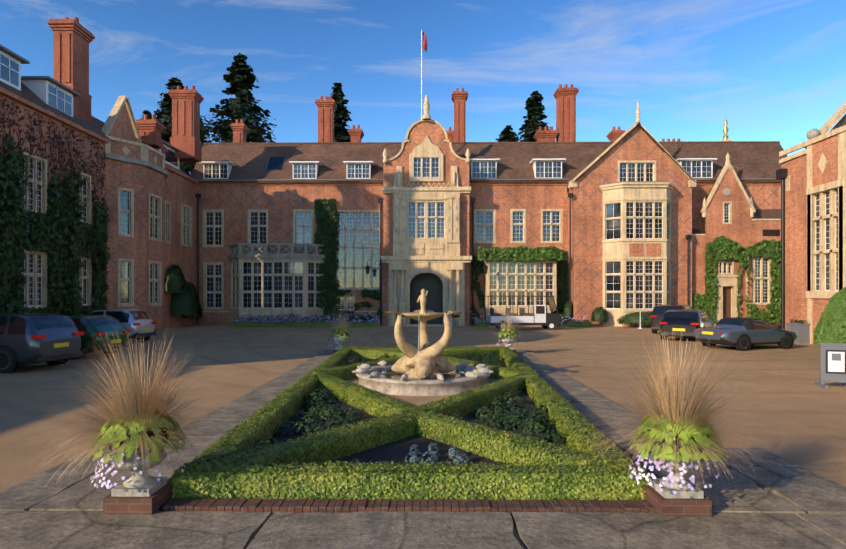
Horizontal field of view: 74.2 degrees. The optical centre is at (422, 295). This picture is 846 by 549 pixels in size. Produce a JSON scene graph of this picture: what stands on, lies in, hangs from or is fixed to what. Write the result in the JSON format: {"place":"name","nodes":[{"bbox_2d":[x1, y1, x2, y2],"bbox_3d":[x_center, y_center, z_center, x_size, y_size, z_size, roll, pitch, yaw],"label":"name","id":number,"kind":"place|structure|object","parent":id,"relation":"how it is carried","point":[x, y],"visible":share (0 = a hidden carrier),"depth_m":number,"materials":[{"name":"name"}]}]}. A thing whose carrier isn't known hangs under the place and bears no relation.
{"place":"outdoors","nodes":[
{"label":"outdoors","id":0,"kind":"place"},
{"bbox_2d":[0,349,845,548],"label":"stone paving","id":1,"kind":"structure","parent":0,"point":[791,505],"depth_m":5.27,"materials":[{"name":"stone"}]},
{"bbox_2d":[20,308,786,516],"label":"potted plants","id":2,"kind":"object","parent":1,"relation":"on","point":[137,433],"visible":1,"depth_m":5.25,"materials":[{"name":"beige plant"}]},
{"bbox_2d":[170,346,649,503],"bbox_3d":[0.014,1.919,12.618,5.887,0.359,14.058,0,0,1],"label":"parterre hedge","id":3,"kind":"object","parent":1,"relation":"on","point":[244,467],"visible":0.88,"depth_m":6.56,"materials":[{"name":"green plant"}]},
{"bbox_2d":[254,351,566,465],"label":"garden bed plants","id":4,"kind":"object","parent":1,"relation":"on","point":[520,417],"visible":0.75,"depth_m":8.91,"materials":[{"name":"green plant"}]},
{"bbox_2d":[352,289,493,395],"bbox_3d":[0.004,0.964,13.072,3.226,2.270,3.226,0,0,1],"label":"fountain","id":5,"kind":"object","parent":1,"relation":"on","point":[426,369],"visible":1,"depth_m":12.68,"materials":[{"name":"stone"}]},
{"bbox_2d":[0,325,845,548],"bbox_3d":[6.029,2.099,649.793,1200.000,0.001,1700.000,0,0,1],"label":"gravel ground","id":6,"kind":"structure","parent":0,"point":[810,436],"depth_m":14.55,"materials":[{"name":"beige gravel"}]},
{"bbox_2d":[0,313,83,372],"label":"car","id":7,"kind":"object","parent":6,"relation":"on","point":[52,339],"visible":1,"depth_m":15.34,"materials":[{"name":"grey paint"}]},
{"bbox_2d":[66,315,130,359],"bbox_3d":[-12.507,1.378,19.389,4.080,1.442,2.098,0,0,8],"label":"car","id":8,"kind":"object","parent":6,"relation":"on","point":[96,328],"visible":0.35,"depth_m":18.67,"materials":[{"name":"green paint"}]},
{"bbox_2d":[0,17,203,330],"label":"house wing","id":9,"kind":"object","parent":6,"relation":"on","point":[149,192],"visible":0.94,"depth_m":31.03,"materials":[{"name":"brick"}]},
{"bbox_2d":[0,95,201,318],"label":"ivy","id":10,"kind":"object","parent":9,"relation":"attached to","point":[185,303],"visible":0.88,"depth_m":26.20,"materials":[{"name":"green plant"}]},
{"bbox_2d":[89,309,155,340],"bbox_3d":[-14.196,1.348,25.316,3.720,1.502,2.018,0,0,1],"label":"car","id":11,"kind":"object","parent":6,"relation":"on","point":[133,320],"visible":0.33,"depth_m":24.62,"materials":[{"name":"grey paint"}]},
{"bbox_2d":[138,53,549,176],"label":"conifer trees","id":12,"kind":"object","parent":6,"relation":"on","point":[240,78],"visible":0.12,"depth_m":89.43,"materials":[{"name":"green plant"}]},
{"bbox_2d":[191,30,787,326],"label":"house","id":13,"kind":"structure","parent":6,"relation":"on","point":[429,204],"depth_m":40.44,"materials":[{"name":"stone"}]},
{"bbox_2d":[229,198,780,326],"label":"climbing vines","id":14,"kind":"object","parent":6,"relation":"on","point":[720,248],"visible":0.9,"depth_m":39.24,"materials":[{"name":"green plant"}]},
{"bbox_2d":[486,296,560,329],"bbox_3d":[6.297,1.044,35.062,4.430,2.110,1.510,0,0,-2],"label":"golf cart","id":15,"kind":"object","parent":6,"relation":"on","point":[541,316],"visible":0.85,"depth_m":34.37,"materials":[{"name":"white plastic"}]},
{"bbox_2d":[650,304,691,333],"bbox_3d":[14.294,1.283,31.680,2.127,1.632,4.320,0,0,36],"label":"car","id":16,"kind":"object","parent":6,"relation":"on","point":[658,312],"visible":0.42,"depth_m":30.30,"materials":[{"name":"black paint"}]},
{"bbox_2d":[660,309,715,339],"bbox_3d":[12.902,1.368,27.192,2.146,1.462,4.370,0,0,36],"label":"car","id":17,"kind":"object","parent":6,"relation":"on","point":[689,321],"visible":0.73,"depth_m":25.65,"materials":[{"name":"black paint"}]},
{"bbox_2d":[692,116,780,325],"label":"house","id":18,"kind":"structure","parent":6,"relation":"on","point":[731,212],"depth_m":39.52,"materials":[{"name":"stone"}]},
{"bbox_2d":[694,317,796,350],"bbox_3d":[12.958,1.478,22.448,3.980,1.241,2.030,0,0,-19],"label":"car","id":19,"kind":"object","parent":6,"relation":"on","point":[741,334],"visible":1,"depth_m":21.73,"materials":[{"name":"grey paint"}]},
{"bbox_2d":[786,319,809,343],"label":"planter boxes","id":20,"kind":"object","parent":6,"relation":"on","point":[800,329],"visible":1,"depth_m":24.55,"materials":[{"name":"grey concrete"}]},
{"bbox_2d":[763,101,845,343],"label":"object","id":21,"kind":"structure","parent":6,"relation":"on","point":[812,177],"depth_m":24.50,"materials":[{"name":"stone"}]},
{"bbox_2d":[813,287,845,345],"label":"bush","id":22,"kind":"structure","parent":6,"relation":"on","point":[830,327],"depth_m":22.29,"materials":[{"name":"green plant"}]},
{"bbox_2d":[815,343,845,388],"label":"sign","id":23,"kind":"object","parent":6,"relation":"on","point":[832,362],"visible":1,"depth_m":12.81,"materials":[{"name":"grey metal"}]},
{"bbox_2d":[0,0,845,185],"label":"sky","id":24,"kind":"structure","parent":0,"point":[775,69],"materials":[{"name":"blue"}]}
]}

